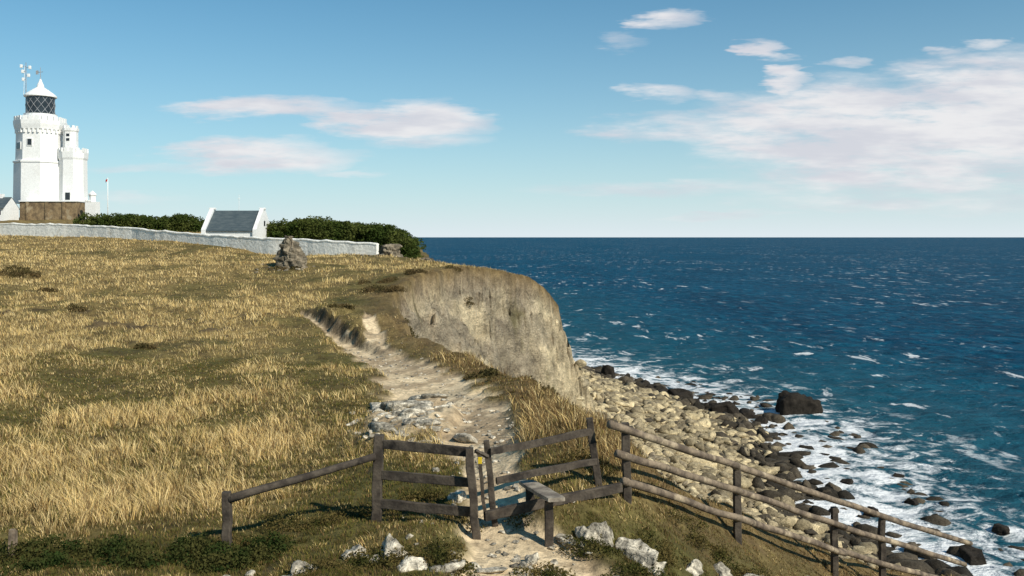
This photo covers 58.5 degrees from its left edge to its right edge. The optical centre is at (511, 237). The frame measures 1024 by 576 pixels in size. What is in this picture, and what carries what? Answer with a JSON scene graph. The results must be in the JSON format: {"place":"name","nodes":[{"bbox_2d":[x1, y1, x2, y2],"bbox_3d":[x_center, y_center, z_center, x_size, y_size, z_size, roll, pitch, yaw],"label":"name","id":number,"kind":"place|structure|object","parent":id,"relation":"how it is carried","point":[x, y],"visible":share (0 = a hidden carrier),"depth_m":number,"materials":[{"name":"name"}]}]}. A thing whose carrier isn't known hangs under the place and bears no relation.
{"place":"outdoors","nodes":[
{"label":"outdoors","id":0,"kind":"place"},
{"bbox_2d":[0,217,937,575],"bbox_3d":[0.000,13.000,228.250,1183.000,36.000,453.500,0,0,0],"label":"ground terrain","id":1,"kind":"structure","parent":0,"point":[510,323],"depth_m":32.69,"materials":[{"name":"plant"}]},
{"bbox_2d":[0,198,18,220],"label":"walls","id":2,"kind":"structure","parent":1,"relation":"on","point":[10,210],"depth_m":168.12,"materials":[{"name":"white paint"}]},
{"bbox_2d":[0,197,11,208],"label":"roof front","id":3,"kind":"structure","parent":2,"relation":"on","point":[4,201],"depth_m":167.36,"materials":[{"name":"stone"}]},
{"bbox_2d":[8,529,17,556],"bbox_3d":[-6.771,4.405,12.402,0.112,0.882,0.109,0,0,0],"label":"fence post","id":4,"kind":"object","parent":1,"relation":"on","point":[13,535],"visible":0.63,"depth_m":12.36,"materials":[{"name":"brown wood"}]},
{"bbox_2d":[25,202,28,219],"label":"plinth pier","id":5,"kind":"structure","parent":1,"relation":"on","point":[26,210],"depth_m":171.75,"materials":[{"name":"brown stone"}]},
{"bbox_2d":[45,202,47,219],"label":"plinth pier","id":6,"kind":"structure","parent":1,"relation":"on","point":[46,210],"depth_m":171.75,"materials":[{"name":"brown stone"}]},
{"bbox_2d":[20,202,84,219],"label":"stone wall","id":7,"kind":"structure","parent":1,"relation":"on","point":[73,210],"depth_m":172.00,"materials":[{"name":"brown stone"}]},
{"bbox_2d":[18,200,84,201],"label":"plinth coping","id":8,"kind":"object","parent":7,"relation":"on","point":[49,201],"visible":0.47,"depth_m":171.81,"materials":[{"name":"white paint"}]},
{"bbox_2d":[13,119,66,203],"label":"tower","id":9,"kind":"structure","parent":8,"relation":"on","point":[35,180],"depth_m":175.25,"materials":[{"name":"white paint"}]},
{"bbox_2d":[27,139,31,144],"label":"window","id":10,"kind":"structure","parent":9,"relation":"in","point":[29,141],"depth_m":174.83,"materials":[{"name":"black glass"}]},
{"bbox_2d":[13,159,58,162],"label":"string course","id":11,"kind":"object","parent":9,"relation":"on","point":[45,161],"visible":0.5,"depth_m":175.23,"materials":[{"name":"white paint"}]},
{"bbox_2d":[23,113,58,120],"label":"lantern base","id":12,"kind":"object","parent":9,"relation":"on","point":[40,114],"visible":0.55,"depth_m":176.47,"materials":[{"name":"white paint"}]},
{"bbox_2d":[26,96,54,113],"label":"lantern glass","id":13,"kind":"object","parent":12,"relation":"on","point":[37,104],"visible":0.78,"depth_m":176.82,"materials":[{"name":"black glass"}]},
{"bbox_2d":[23,79,56,98],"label":"lantern roof","id":14,"kind":"structure","parent":13,"relation":"on","point":[39,90],"depth_m":177.44,"materials":[{"name":"white metal"}]},
{"bbox_2d":[58,151,88,200],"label":"fog tower","id":15,"kind":"structure","parent":8,"relation":"on","point":[73,175],"depth_m":176.57,"materials":[{"name":"white paint"}]},
{"bbox_2d":[65,193,69,199],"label":"window","id":16,"kind":"structure","parent":15,"relation":"in","point":[67,196],"depth_m":175.99,"materials":[{"name":"grey glass"}]},
{"bbox_2d":[62,127,78,150],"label":"fog turret","id":17,"kind":"object","parent":15,"relation":"on","point":[73,137],"visible":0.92,"depth_m":177.44,"materials":[{"name":"white paint"}]},
{"bbox_2d":[62,202,64,219],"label":"plinth pier","id":18,"kind":"structure","parent":1,"relation":"on","point":[63,210],"depth_m":171.75,"materials":[{"name":"brown stone"}]},
{"bbox_2d":[85,202,99,217],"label":"white annex","id":19,"kind":"object","parent":1,"relation":"on","point":[92,208],"visible":0.55,"depth_m":170.50,"materials":[{"name":"paint"}]},
{"bbox_2d":[88,191,96,201],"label":"annex turret","id":20,"kind":"object","parent":19,"relation":"on","point":[92,195],"visible":1,"depth_m":170.92,"materials":[{"name":"white paint"}]},
{"bbox_2d":[106,178,107,213],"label":"flagpole","id":21,"kind":"object","parent":1,"relation":"on","point":[107,194],"visible":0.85,"depth_m":159.94,"materials":[{"name":"white metal"}]},
{"bbox_2d":[72,212,204,231],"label":"hedge shrubs","id":22,"kind":"object","parent":1,"relation":"on","point":[177,222],"visible":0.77,"depth_m":137.45,"materials":[{"name":"green plant"}]},
{"bbox_2d":[0,530,296,575],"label":"bramble patch","id":23,"kind":"object","parent":1,"relation":"on","point":[216,556],"visible":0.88,"depth_m":12.29,"materials":[{"name":"green plant"}]},
{"bbox_2d":[0,222,378,255],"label":"boundary wall","id":24,"kind":"structure","parent":1,"relation":"on","point":[269,245],"depth_m":109.78,"materials":[{"name":"stone"}]},
{"bbox_2d":[201,208,268,237],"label":"white cottage","id":25,"kind":"structure","parent":1,"relation":"on","point":[246,223],"depth_m":116.17,"materials":[{"name":"paint"}]},
{"bbox_2d":[0,229,538,377],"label":"meadow grass","id":26,"kind":"structure","parent":1,"relation":"on","point":[14,330],"depth_m":52.94,"materials":[{"name":"yellow plant"}]},
{"bbox_2d":[0,264,577,407],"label":"dry bushes","id":27,"kind":"object","parent":1,"relation":"on","point":[490,373],"visible":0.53,"depth_m":57.91,"materials":[{"name":"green plant"}]},
{"bbox_2d":[272,235,307,268],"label":"stone ruin","id":28,"kind":"object","parent":1,"relation":"on","point":[290,253],"visible":0.94,"depth_m":74.58,"materials":[{"name":"grey stone"}]},
{"bbox_2d":[221,453,375,550],"bbox_3d":[-3.077,4.036,13.330,2.216,1.596,0.177,0,0,-19],"label":"wooden fence","id":29,"kind":"object","parent":1,"relation":"on","point":[228,498],"visible":0.86,"depth_m":13.13,"materials":[{"name":"brown wood"}]},
{"bbox_2d":[254,254,406,272],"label":"fallen stones","id":30,"kind":"object","parent":1,"relation":"on","point":[296,268],"visible":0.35,"depth_m":73.81,"materials":[{"name":"grey stone"}]},
{"bbox_2d":[266,215,425,258],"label":"hedge shrubs","id":31,"kind":"object","parent":1,"relation":"on","point":[319,228],"visible":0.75,"depth_m":119.44,"materials":[{"name":"green plant"}]},
{"bbox_2d":[376,244,403,257],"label":"stone ruin","id":32,"kind":"object","parent":1,"relation":"on","point":[389,249],"visible":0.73,"depth_m":94.52,"materials":[{"name":"grey stone"}]},
{"bbox_2d":[420,257,436,261],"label":"stone ruin","id":33,"kind":"object","parent":1,"relation":"on","point":[428,258],"visible":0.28,"depth_m":97.59,"materials":[{"name":"grey stone"}]},
{"bbox_2d":[371,434,488,539],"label":"wooden gate","id":34,"kind":"structure","parent":1,"relation":"on","point":[379,476],"depth_m":13.54,"materials":[{"name":"brown wood"}]},
{"bbox_2d":[0,340,954,575],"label":"meadow grass","id":35,"kind":"structure","parent":1,"relation":"on","point":[158,497],"depth_m":17.98,"materials":[{"name":"beige plant"}]},
{"bbox_2d":[344,338,618,575],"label":"path outcrop stones","id":36,"kind":"object","parent":1,"relation":"on","point":[406,411],"visible":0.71,"depth_m":20.37,"materials":[{"name":"stone"}]},
{"bbox_2d":[209,444,772,575],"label":"scrub","id":37,"kind":"object","parent":1,"relation":"on","point":[447,556],"visible":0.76,"depth_m":12.96,"materials":[{"name":"green plant"}]},
{"bbox_2d":[223,489,807,575],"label":"limestone boulders","id":38,"kind":"object","parent":1,"relation":"on","point":[644,555],"visible":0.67,"depth_m":12.91,"materials":[{"name":"white stone"}]},
{"bbox_2d":[483,417,622,546],"bbox_3d":[0.624,3.781,13.996,1.425,1.796,2.024,0,0,35],"label":"wooden stile","id":39,"kind":"object","parent":1,"relation":"on","point":[548,499],"visible":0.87,"depth_m":13.86,"materials":[{"name":"brown wood"}]},
{"bbox_2d":[567,347,702,498],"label":"cliff rubble","id":40,"kind":"object","parent":1,"relation":"on","point":[653,455],"visible":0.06,"depth_m":88.85,"materials":[{"name":"beige stone"}]},
{"bbox_2d":[606,420,972,575],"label":"wooden fence","id":41,"kind":"object","parent":1,"relation":"on","point":[628,458],"visible":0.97,"depth_m":17.00,"materials":[{"name":"brown wood"}]},
{"bbox_2d":[581,366,1023,575],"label":"beach boulders","id":42,"kind":"object","parent":1,"relation":"on","point":[629,398],"visible":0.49,"depth_m":98.58,"materials":[{"name":"beige stone"}]},
{"bbox_2d":[0,0,1023,236],"label":"sky","id":43,"kind":"structure","parent":0,"point":[422,118],"materials":[{"name":"blue"}]},
{"bbox_2d":[414,237,1023,575],"bbox_3d":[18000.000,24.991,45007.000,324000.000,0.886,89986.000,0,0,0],"label":"sea","id":44,"kind":"structure","parent":0,"point":[905,355],"depth_m":221.80,"materials":[{"name":"liquid"}]},
{"bbox_2d":[775,390,822,415],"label":"sea stack rock","id":45,"kind":"object","parent":44,"relation":"in","point":[790,403],"visible":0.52,"depth_m":128.24,"materials":[{"name":"black stone"}]},
{"bbox_2d":[601,365,1009,565],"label":"sea rocks","id":46,"kind":"object","parent":44,"relation":"in","point":[971,555],"visible":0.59,"depth_m":122.78,"materials":[{"name":"black stone"}]}
]}

